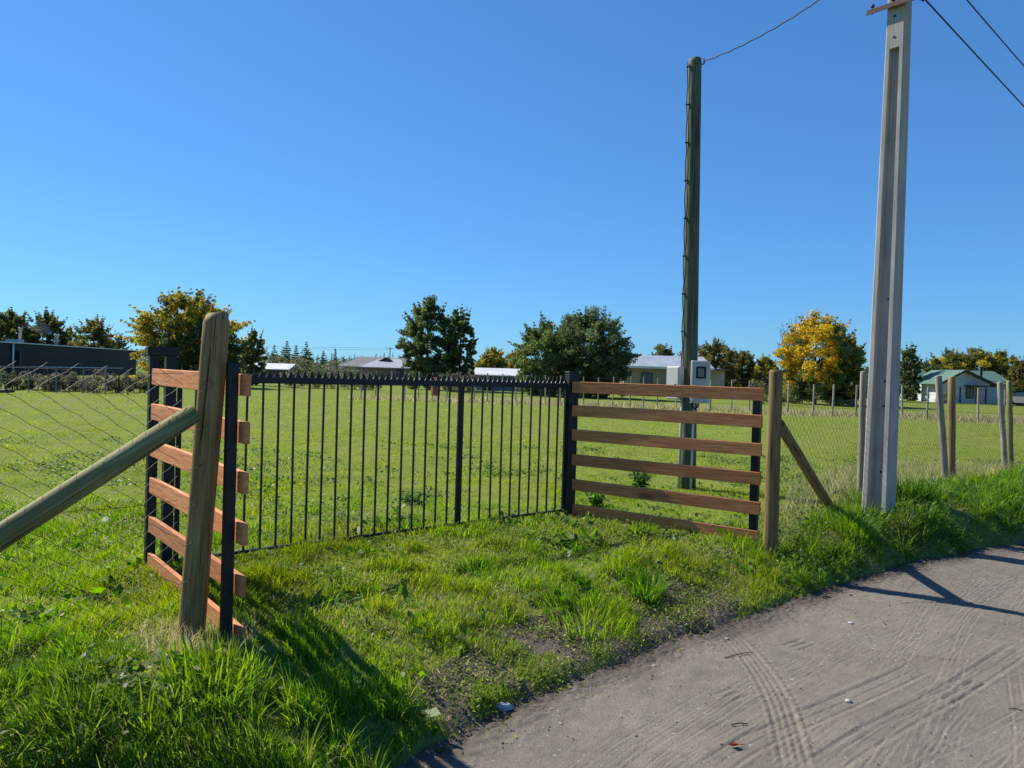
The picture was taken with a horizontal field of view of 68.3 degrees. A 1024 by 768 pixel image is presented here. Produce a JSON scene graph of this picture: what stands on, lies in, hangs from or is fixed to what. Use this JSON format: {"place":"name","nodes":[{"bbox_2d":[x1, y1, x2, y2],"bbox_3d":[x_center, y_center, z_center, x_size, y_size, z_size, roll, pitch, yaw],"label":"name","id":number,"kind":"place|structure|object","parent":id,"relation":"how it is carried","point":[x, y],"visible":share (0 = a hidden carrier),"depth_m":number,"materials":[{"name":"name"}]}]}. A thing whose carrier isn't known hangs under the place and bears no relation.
{"place":"outdoors","nodes":[
{"label":"outdoors","id":0,"kind":"place"},
{"bbox_2d":[0,366,1023,767],"bbox_3d":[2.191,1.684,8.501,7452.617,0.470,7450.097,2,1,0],"label":"ground","id":1,"kind":"structure","parent":0,"point":[270,394],"depth_m":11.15,"materials":[{"name":"green plant"}]},
{"bbox_2d":[0,387,14,392],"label":"fallen log","id":2,"kind":"object","parent":1,"relation":"on","point":[8,390],"visible":0.97,"depth_m":34.75,"materials":[{"name":"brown wood"}]},
{"bbox_2d":[0,368,15,387],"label":"shrub","id":3,"kind":"object","parent":1,"relation":"on","point":[6,379],"visible":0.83,"depth_m":39.94,"materials":[{"name":"green plant"}]},
{"bbox_2d":[4,369,33,389],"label":"shrub","id":4,"kind":"object","parent":1,"relation":"on","point":[20,384],"visible":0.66,"depth_m":40.89,"materials":[{"name":"green plant"}]},
{"bbox_2d":[0,307,45,343],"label":"broadleaf tree","id":5,"kind":"object","parent":1,"relation":"on","point":[9,329],"visible":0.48,"depth_m":118.97,"materials":[{"name":"green plant"}]},
{"bbox_2d":[17,370,44,389],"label":"shrub","id":6,"kind":"object","parent":1,"relation":"on","point":[35,376],"visible":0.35,"depth_m":41.68,"materials":[{"name":"green plant"}]},
{"bbox_2d":[27,306,71,345],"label":"broadleaf tree","id":7,"kind":"object","parent":1,"relation":"on","point":[49,324],"visible":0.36,"depth_m":125.06,"materials":[{"name":"green plant"}]},
{"bbox_2d":[35,368,67,391],"bbox_3d":[-24.333,-0.210,39.979,1.598,1.320,1.238,2,1,0],"label":"shrub","id":8,"kind":"object","parent":1,"relation":"on","point":[49,387],"visible":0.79,"depth_m":39.76,"materials":[{"name":"green plant"}]},
{"bbox_2d":[0,367,128,394],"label":"stake fence","id":9,"kind":"object","parent":1,"relation":"on","point":[28,379],"visible":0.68,"depth_m":38.18,"materials":[{"name":"grey wood"}]},
{"bbox_2d":[49,369,81,390],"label":"shrub","id":10,"kind":"object","parent":1,"relation":"on","point":[70,380],"visible":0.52,"depth_m":40.88,"materials":[{"name":"green plant"}]},
{"bbox_2d":[59,326,77,343],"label":"broadleaf tree","id":11,"kind":"object","parent":1,"relation":"on","point":[70,338],"visible":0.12,"depth_m":129.46,"materials":[{"name":"green plant"}]},
{"bbox_2d":[0,327,137,374],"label":"dark building","id":12,"kind":"structure","parent":1,"relation":"on","point":[32,356],"depth_m":88.92,"materials":[{"name":"black metal"}]},
{"bbox_2d":[16,351,20,364],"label":"window","id":13,"kind":"structure","parent":12,"relation":"in","point":[18,353],"depth_m":80.27,"materials":[{"name":"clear glass"}]},
{"bbox_2d":[66,368,90,390],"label":"shrub","id":14,"kind":"object","parent":1,"relation":"on","point":[73,388],"visible":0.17,"depth_m":41.64,"materials":[{"name":"green plant"}]},
{"bbox_2d":[68,314,117,348],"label":"broadleaf tree","id":15,"kind":"object","parent":1,"relation":"on","point":[96,330],"visible":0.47,"depth_m":114.94,"materials":[{"name":"green plant"}]},
{"bbox_2d":[74,368,116,392],"bbox_3d":[-22.013,-0.229,40.029,1.959,1.486,1.528,2,1,22],"label":"shrub","id":16,"kind":"object","parent":1,"relation":"on","point":[94,386],"visible":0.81,"depth_m":39.95,"materials":[{"name":"green plant"}]},
{"bbox_2d":[0,311,229,667],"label":"wire fence","id":17,"kind":"object","parent":1,"relation":"on","point":[205,417],"visible":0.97,"depth_m":4.33,"materials":[{"name":"brown wood"}]},
{"bbox_2d":[101,371,133,392],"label":"shrub","id":18,"kind":"object","parent":1,"relation":"on","point":[117,387],"visible":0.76,"depth_m":40.80,"materials":[{"name":"green plant"}]},
{"bbox_2d":[111,330,130,349],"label":"broadleaf tree","id":19,"kind":"object","parent":1,"relation":"on","point":[121,344],"visible":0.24,"depth_m":139.66,"materials":[{"name":"green plant"}]},
{"bbox_2d":[121,371,147,392],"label":"shrub","id":20,"kind":"object","parent":1,"relation":"on","point":[141,385],"visible":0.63,"depth_m":41.71,"materials":[{"name":"green plant"}]},
{"bbox_2d":[143,346,179,566],"bbox_3d":[-2.824,0.666,6.057,0.233,1.926,0.092,1,1,-36],"label":"gate post","id":21,"kind":"object","parent":1,"relation":"on","point":[169,354],"visible":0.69,"depth_m":6.01,"materials":[{"name":"metal"}]},
{"bbox_2d":[173,366,461,561],"bbox_3d":[-1.671,0.669,7.030,2.934,1.603,0.044,1,1,-40],"label":"gate leaf","id":22,"kind":"object","parent":21,"relation":"attached to","point":[276,378],"visible":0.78,"depth_m":7.14,"materials":[{"name":"paint"}]},
{"bbox_2d":[114,286,258,382],"bbox_3d":[-24.750,-3.473,57.935,9.602,7.888,7.325,2,1,22],"label":"mimosa tree","id":23,"kind":"object","parent":1,"relation":"on","point":[182,331],"visible":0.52,"depth_m":56.68,"materials":[{"name":"yellow plant"}]},
{"bbox_2d":[147,362,251,641],"bbox_3d":[-2.219,0.779,5.133,0.105,1.860,2.121,1,1,-39],"label":"plank panel","id":24,"kind":"object","parent":1,"relation":"on","point":[232,479],"visible":0.73,"depth_m":4.39,"materials":[{"name":"paint"}]},
{"bbox_2d":[144,625,284,717],"bbox_3d":[-1.450,1.427,3.797,0.708,0.338,0.691,2,1,33],"label":"grass tussock","id":25,"kind":"object","parent":1,"relation":"on","point":[215,669],"depth_m":3.79,"materials":[{"name":"green plant"}]},
{"bbox_2d":[240,325,268,384],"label":"broadleaf tree","id":26,"kind":"object","parent":1,"relation":"on","point":[252,357],"visible":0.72,"depth_m":65.62,"materials":[{"name":"green plant"}]},
{"bbox_2d":[268,345,279,363],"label":"pine tree","id":27,"kind":"object","parent":1,"relation":"on","point":[272,353],"visible":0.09,"depth_m":189.75,"materials":[{"name":"green plant"}]},
{"bbox_2d":[254,363,302,377],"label":"shed","id":28,"kind":"structure","parent":1,"relation":"on","point":[273,367],"depth_m":84.67,"materials":[{"name":"metal"}]},
{"bbox_2d":[279,341,294,363],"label":"pine tree","id":29,"kind":"object","parent":1,"relation":"on","point":[287,355],"visible":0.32,"depth_m":179.72,"materials":[{"name":"green plant"}]},
{"bbox_2d":[280,364,309,387],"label":"shrub","id":30,"kind":"object","parent":1,"relation":"on","point":[294,373],"visible":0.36,"depth_m":61.79,"materials":[{"name":"green plant"}]},
{"bbox_2d":[292,346,300,363],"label":"pine tree","id":31,"kind":"object","parent":1,"relation":"on","point":[295,354],"visible":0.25,"depth_m":199.58,"materials":[{"name":"green plant"}]},
{"bbox_2d":[298,342,317,373],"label":"pine tree","id":32,"kind":"object","parent":1,"relation":"on","point":[306,355],"visible":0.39,"depth_m":184.50,"materials":[{"name":"green plant"}]},
{"bbox_2d":[299,363,327,387],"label":"shrub","id":33,"kind":"object","parent":1,"relation":"on","point":[315,373],"visible":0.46,"depth_m":62.89,"materials":[{"name":"green plant"}]},
{"bbox_2d":[317,351,327,370],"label":"pine tree","id":34,"kind":"object","parent":1,"relation":"on","point":[323,361],"visible":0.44,"depth_m":229.71,"materials":[{"name":"green plant"}]},
{"bbox_2d":[322,360,346,388],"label":"shrub","id":35,"kind":"object","parent":1,"relation":"on","point":[334,375],"visible":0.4,"depth_m":63.76,"materials":[{"name":"green plant"}]},
{"bbox_2d":[332,349,339,372],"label":"pine tree","id":36,"kind":"object","parent":1,"relation":"on","point":[334,357],"visible":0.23,"depth_m":239.72,"materials":[{"name":"green plant"}]},
{"bbox_2d":[339,366,368,389],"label":"shrub","id":37,"kind":"object","parent":1,"relation":"on","point":[348,371],"visible":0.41,"depth_m":61.91,"materials":[{"name":"green plant"}]},
{"bbox_2d":[357,369,381,389],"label":"shrub","id":38,"kind":"object","parent":1,"relation":"on","point":[371,387],"visible":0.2,"depth_m":62.70,"materials":[{"name":"green plant"}]},
{"bbox_2d":[337,356,430,379],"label":"hip roof house","id":39,"kind":"structure","parent":1,"relation":"on","point":[384,366],"depth_m":110.61,"materials":[{"name":"grey"}]},
{"bbox_2d":[397,369,404,376],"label":"window","id":40,"kind":"structure","parent":39,"relation":"in","point":[402,371],"depth_m":108.95,"materials":[{"name":"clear glass"}]},
{"bbox_2d":[394,492,432,505],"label":"leafy weed","id":41,"kind":"object","parent":1,"relation":"on","point":[408,499],"visible":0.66,"depth_m":9.40,"materials":[{"name":"green plant"}]},
{"bbox_2d":[394,294,459,389],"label":"evergreen tree","id":42,"kind":"object","parent":1,"relation":"on","point":[421,345],"visible":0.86,"depth_m":69.04,"materials":[{"name":"green plant"}]},
{"bbox_2d":[431,377,440,395],"bbox_3d":[-5.252,0.172,52.008,0.650,1.260,0.650,2,1,0],"label":"barrel","id":43,"kind":"object","parent":1,"relation":"on","point":[435,389],"visible":0.34,"depth_m":51.73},
{"bbox_2d":[439,369,462,391],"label":"shrub","id":44,"kind":"object","parent":1,"relation":"on","point":[453,388],"visible":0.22,"depth_m":63.85,"materials":[{"name":"green plant"}]},
{"bbox_2d":[442,304,478,388],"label":"evergreen tree","id":45,"kind":"object","parent":1,"relation":"on","point":[461,322],"visible":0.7,"depth_m":70.89,"materials":[{"name":"green plant"}]},
{"bbox_2d":[455,370,482,392],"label":"shrub","id":46,"kind":"object","parent":1,"relation":"on","point":[469,388],"visible":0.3,"depth_m":61.98,"materials":[{"name":"green plant"}]},
{"bbox_2d":[449,554,494,576],"bbox_3d":[-0.305,1.485,6.200,0.401,0.156,0.398,1,1,-38],"label":"grass tussock","id":47,"kind":"object","parent":1,"relation":"on","point":[461,566],"depth_m":6.18,"materials":[{"name":"green plant"}]},
{"bbox_2d":[474,346,508,367],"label":"broadleaf tree","id":48,"kind":"object","parent":1,"relation":"on","point":[489,358],"visible":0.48,"depth_m":108.91,"materials":[{"name":"yellow plant"}]},
{"bbox_2d":[474,367,520,390],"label":"shed","id":49,"kind":"structure","parent":1,"relation":"on","point":[492,372],"depth_m":74.04,"materials":[{"name":"metal"}]},
{"bbox_2d":[496,702,513,711],"bbox_3d":[-0.047,1.864,4.354,0.121,0.056,0.064,2,1,0],"label":"stone","id":50,"kind":"object","parent":1,"relation":"on","point":[505,706],"visible":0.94,"depth_m":4.34,"materials":[{"name":"grey stone"}]},
{"bbox_2d":[0,432,1023,767],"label":"weeds","id":51,"kind":"object","parent":1,"relation":"on","point":[334,604],"visible":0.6,"depth_m":6.04,"materials":[{"name":"green plant"}]},
{"bbox_2d":[505,349,522,368],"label":"broadleaf tree","id":52,"kind":"object","parent":1,"relation":"on","point":[514,354],"visible":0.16,"depth_m":117.06,"materials":[{"name":"green plant"}]},
{"bbox_2d":[507,311,580,396],"bbox_3d":[2.813,-2.283,60.973,6.524,7.100,6.304,2,1,0],"label":"evergreen tree","id":53,"kind":"object","parent":1,"relation":"on","point":[538,340],"visible":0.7,"depth_m":59.42,"materials":[{"name":"green plant"}]},
{"bbox_2d":[84,345,1022,390],"bbox_3d":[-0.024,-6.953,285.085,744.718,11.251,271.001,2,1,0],"label":"distant woods","id":54,"kind":"object","parent":1,"relation":"on","point":[298,358],"visible":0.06,"depth_m":164.99,"materials":[{"name":"green plant"}]},
{"bbox_2d":[562,371,579,514],"bbox_3d":[0.692,0.774,9.043,0.135,1.845,0.135,1,1,-23],"label":"gate post","id":55,"kind":"object","parent":1,"relation":"on","point":[571,448],"visible":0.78,"depth_m":8.98,"materials":[{"name":"metal"}]},
{"bbox_2d":[458,374,567,524],"bbox_3d":[0.071,0.703,8.513,1.645,1.602,0.044,1,1,-40],"label":"gate leaf","id":56,"kind":"object","parent":55,"relation":"attached to","point":[469,382],"visible":0.97,"depth_m":8.45,"materials":[{"name":"paint"}]},
{"bbox_2d":[535,581,638,642],"bbox_3d":[0.554,1.659,5.516,0.803,0.324,0.754,2,1,0],"label":"grass tussock","id":57,"kind":"object","parent":1,"relation":"on","point":[588,615],"depth_m":5.49,"materials":[{"name":"green plant"}]},
{"bbox_2d":[543,306,641,398],"bbox_3d":[6.492,-2.421,60.060,7.171,7.610,7.452,1,1,-34],"label":"evergreen tree","id":58,"kind":"object","parent":1,"relation":"on","point":[607,362],"visible":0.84,"depth_m":58.44,"materials":[{"name":"green plant"}]},
{"bbox_2d":[582,492,608,505],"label":"leafy weed","id":59,"kind":"object","parent":1,"relation":"on","point":[599,498],"visible":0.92,"depth_m":9.49,"materials":[{"name":"green plant"}]},
{"bbox_2d":[628,472,652,487],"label":"leafy weed","id":60,"kind":"object","parent":1,"relation":"on","point":[640,479],"visible":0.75,"depth_m":10.89,"materials":[{"name":"green plant"}]},
{"bbox_2d":[615,559,677,605],"bbox_3d":[1.048,1.627,6.193,0.559,0.324,0.580,2,1,29],"label":"grass tussock","id":61,"kind":"object","parent":1,"relation":"on","point":[656,589],"depth_m":6.15,"materials":[{"name":"green plant"}]},
{"bbox_2d":[648,343,674,355],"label":"broadleaf tree","id":62,"kind":"object","parent":1,"relation":"on","point":[662,350],"visible":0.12,"depth_m":104.37,"materials":[{"name":"green plant"}]},
{"bbox_2d":[572,382,763,543],"bbox_3d":[1.643,0.894,8.369,2.240,1.778,0.122,2,1,34],"label":"plank panel","id":63,"kind":"object","parent":1,"relation":"on","point":[751,507],"visible":0.96,"depth_m":8.22,"materials":[{"name":"paint"}]},
{"bbox_2d":[619,355,731,395],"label":"metal roof house","id":64,"kind":"structure","parent":1,"relation":"on","point":[652,368],"depth_m":72.00,"materials":[{"name":"metal"}]},
{"bbox_2d":[641,373,652,383],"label":"window","id":65,"kind":"structure","parent":64,"relation":"in","point":[646,375],"depth_m":71.94,"materials":[{"name":"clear glass"}]},
{"bbox_2d":[360,369,1005,419],"bbox_3d":[8.551,0.638,40.107,34.740,1.967,0.772,2,1,10],"label":"stake fence","id":66,"kind":"object","parent":1,"relation":"on","point":[833,392],"visible":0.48,"depth_m":39.29,"materials":[{"name":"brown wood"}]},
{"bbox_2d":[677,56,704,489],"bbox_3d":[2.689,-1.450,11.352,0.363,6.854,0.277,2,1,0],"label":"utility pole","id":67,"kind":"object","parent":1,"relation":"on","point":[690,298],"visible":0.9,"depth_m":11.27,"materials":[{"name":"green wood"}]},
{"bbox_2d":[666,366,683,399],"bbox_3d":[2.461,-0.016,11.395,0.185,0.500,0.250,1,1,-37],"label":"junction box","id":68,"kind":"object","parent":67,"relation":"attached to","point":[675,375],"visible":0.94,"depth_m":11.31,"materials":[{"name":"grey plastic"}]},
{"bbox_2d":[666,367,678,398],"bbox_3d":[2.409,-0.017,11.357,0.016,0.470,0.224,1,1,-37],"label":"door","id":69,"kind":"structure","parent":68,"relation":"in","point":[672,372],"depth_m":11.34,"materials":[{"name":"plastic"}]},
{"bbox_2d":[690,360,710,402],"bbox_3d":[2.785,-0.031,11.178,0.269,0.625,0.204,2,1,21],"label":"meter box","id":70,"kind":"object","parent":67,"relation":"attached to","point":[700,373],"visible":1,"depth_m":11.09,"materials":[{"name":"white plastic"}]},
{"bbox_2d":[696,366,705,378],"bbox_3d":[2.776,-0.168,11.086,0.144,0.176,0.016,2,1,21],"label":"window frame","id":71,"kind":"structure","parent":70,"relation":"in","point":[697,367],"depth_m":11.08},
{"bbox_2d":[698,368,703,376],"bbox_3d":[2.772,-0.168,11.077,0.084,0.124,0.006,2,1,21],"label":"window","id":72,"kind":"structure","parent":70,"relation":"in","point":[700,370],"depth_m":11.07,"materials":[{"name":"grey glass"}]},
{"bbox_2d":[703,0,818,61],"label":"overhead cable","id":73,"kind":"object","parent":67,"relation":"attached to","point":[764,33],"visible":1,"depth_m":10.49,"materials":[{"name":"black rubber"}]},
{"bbox_2d":[698,338,739,386],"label":"broadleaf tree","id":74,"kind":"object","parent":1,"relation":"on","point":[725,358],"visible":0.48,"depth_m":103.74,"materials":[{"name":"green plant"}]},
{"bbox_2d":[728,349,755,387],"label":"broadleaf tree","id":75,"kind":"object","parent":1,"relation":"on","point":[746,358],"visible":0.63,"depth_m":106.77,"materials":[{"name":"green plant"}]},
{"bbox_2d":[747,376,768,403],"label":"shrub","id":76,"kind":"object","parent":1,"relation":"on","point":[765,390],"visible":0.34,"depth_m":55.91,"materials":[{"name":"green plant"}]},
{"bbox_2d":[749,353,778,393],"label":"broadleaf tree","id":77,"kind":"object","parent":1,"relation":"on","point":[765,365],"visible":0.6,"depth_m":103.39,"materials":[{"name":"green plant"}]},
{"bbox_2d":[766,380,792,403],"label":"shrub","id":78,"kind":"object","parent":1,"relation":"on","point":[784,395],"visible":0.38,"depth_m":55.99,"materials":[{"name":"green plant"}]},
{"bbox_2d":[777,313,806,394],"bbox_3d":[23.884,-2.153,64.023,2.956,8.021,3.446,2,1,0],"label":"broadleaf tree","id":79,"kind":"object","parent":1,"relation":"on","point":[793,344],"visible":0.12,"depth_m":64.25,"materials":[{"name":"yellow plant"}]},
{"bbox_2d":[773,308,865,404],"bbox_3d":[24.174,-2.033,60.084,7.091,7.912,7.039,2,1,0],"label":"mimosa tree","id":80,"kind":"object","parent":1,"relation":"on","point":[828,332],"visible":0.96,"depth_m":58.63,"materials":[{"name":"yellow plant"}]},
{"bbox_2d":[820,333,867,405],"bbox_3d":[26.491,-1.275,60.483,3.865,6.474,3.845,2,1,0],"label":"mimosa tree","id":81,"kind":"object","parent":1,"relation":"on","point":[855,381],"visible":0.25,"depth_m":59.50,"materials":[{"name":"green plant"}]},
{"bbox_2d":[809,502,885,547],"bbox_3d":[3.709,1.531,8.284,0.770,0.474,0.800,1,1,-29],"label":"grass tussock","id":82,"kind":"object","parent":1,"relation":"on","point":[849,525],"depth_m":8.19,"materials":[{"name":"green plant"}]},
{"bbox_2d":[858,364,904,399],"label":"broadleaf tree","id":83,"kind":"object","parent":1,"relation":"on","point":[867,370],"visible":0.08,"depth_m":79.51,"materials":[{"name":"green plant"}]},
{"bbox_2d":[762,370,1023,555],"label":"wire fence","id":84,"kind":"object","parent":1,"relation":"on","point":[777,429],"visible":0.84,"depth_m":9.54,"materials":[{"name":"brown wood"}]},
{"bbox_2d":[862,0,924,516],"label":"concrete pole","id":85,"kind":"object","parent":1,"relation":"on","point":[880,459],"visible":0.98,"depth_m":9.14,"materials":[{"name":"concrete"}]},
{"bbox_2d":[925,0,1023,106],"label":"overhead cable","id":86,"kind":"object","parent":85,"relation":"attached to","point":[956,33],"visible":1,"depth_m":9.95,"materials":[{"name":"black rubber"}]},
{"bbox_2d":[966,0,1023,66],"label":"overhead cable","id":87,"kind":"object","parent":85,"relation":"attached to","point":[972,6],"visible":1,"depth_m":11.39,"materials":[{"name":"black rubber"}]},
{"bbox_2d":[899,342,922,400],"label":"evergreen tree","id":88,"kind":"object","parent":1,"relation":"on","point":[907,368],"visible":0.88,"depth_m":84.45,"materials":[{"name":"green plant"}]},
{"bbox_2d":[903,358,940,400],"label":"broadleaf tree","id":89,"kind":"object","parent":1,"relation":"on","point":[926,366],"visible":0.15,"depth_m":86.84,"materials":[{"name":"green plant"}]},
{"bbox_2d":[896,470,957,506],"bbox_3d":[5.175,1.347,9.847,1.135,0.468,0.988,2,1,25],"label":"grass tussock","id":90,"kind":"object","parent":1,"relation":"on","point":[926,494],"depth_m":9.72,"materials":[{"name":"green plant"}]},
{"bbox_2d":[935,390,956,402],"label":"shrub","id":91,"kind":"object","parent":1,"relation":"on","point":[945,396],"visible":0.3,"depth_m":75.73,"materials":[{"name":"green plant"}]},
{"bbox_2d":[926,347,977,370],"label":"broadleaf tree","id":92,"kind":"object","parent":1,"relation":"on","point":[951,359],"visible":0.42,"depth_m":123.33,"materials":[{"name":"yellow plant"}]},
{"bbox_2d":[900,367,1008,403],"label":"green roof house","id":93,"kind":"structure","parent":1,"relation":"on","point":[968,382],"depth_m":80.04,"materials":[{"name":"metal"}]},
{"bbox_2d":[966,387,973,398],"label":"window","id":94,"kind":"structure","parent":93,"relation":"in","point":[969,390],"depth_m":79.94,"materials":[{"name":"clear glass"}]},
{"bbox_2d":[975,388,979,403],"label":"door","id":95,"kind":"structure","parent":93,"relation":"in","point":[975,388],"depth_m":79.92,"materials":[{"name":"wood"}]},
{"bbox_2d":[947,346,1002,374],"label":"broadleaf tree","id":96,"kind":"object","parent":1,"relation":"on","point":[979,357],"visible":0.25,"depth_m":122.99,"materials":[{"name":"yellow plant"}]},
{"bbox_2d":[953,468,1022,486],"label":"grass tussock","id":97,"kind":"object","parent":1,"relation":"on","point":[981,479],"depth_m":11.64,"materials":[{"name":"green plant"}]},
{"bbox_2d":[978,349,1022,381],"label":"broadleaf tree","id":98,"kind":"object","parent":1,"relation":"on","point":[1002,355],"visible":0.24,"depth_m":123.52,"materials":[{"name":"green plant"}]},
{"bbox_2d":[1002,356,1023,405],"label":"broadleaf tree","id":99,"kind":"object","parent":1,"relation":"on","point":[1016,370],"visible":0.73,"depth_m":77.64,"materials":[{"name":"green plant"}]},
{"bbox_2d":[1013,392,1023,404],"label":"parked car","id":100,"kind":"object","parent":1,"relation":"on","point":[1018,396],"visible":0.5,"depth_m":75.98,"materials":[{"name":"paint"}]},
{"bbox_2d":[0,392,1023,767],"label":"tall grass","id":101,"kind":"structure","parent":0,"point":[148,728],"depth_m":4.11,"materials":[{"name":"green plant"}]},
{"bbox_2d":[0,392,1023,767],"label":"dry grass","id":102,"kind":"structure","parent":0,"point":[668,406],"depth_m":6.94,"materials":[{"name":"green plant"}]},
{"bbox_2d":[0,0,1023,382],"label":"sky","id":103,"kind":"structure","parent":0,"point":[323,170],"materials":[{"name":"blue"}]},
{"bbox_2d":[393,544,1023,767],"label":"dirt road","id":104,"kind":"structure","parent":0,"point":[943,668],"depth_m":4.68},
{"bbox_2d":[402,549,1022,767],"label":"grit","id":105,"kind":"object","parent":104,"relation":"on","point":[502,742],"visible":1,"depth_m":5.00,"materials":[{"name":"grey gravel"}]},
{"bbox_2d":[728,741,744,745],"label":"dead leaf","id":106,"kind":"object","parent":104,"relation":"on","point":[732,743],"visible":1,"depth_m":3.97,"materials":[{"name":"brown plant"}]}
]}

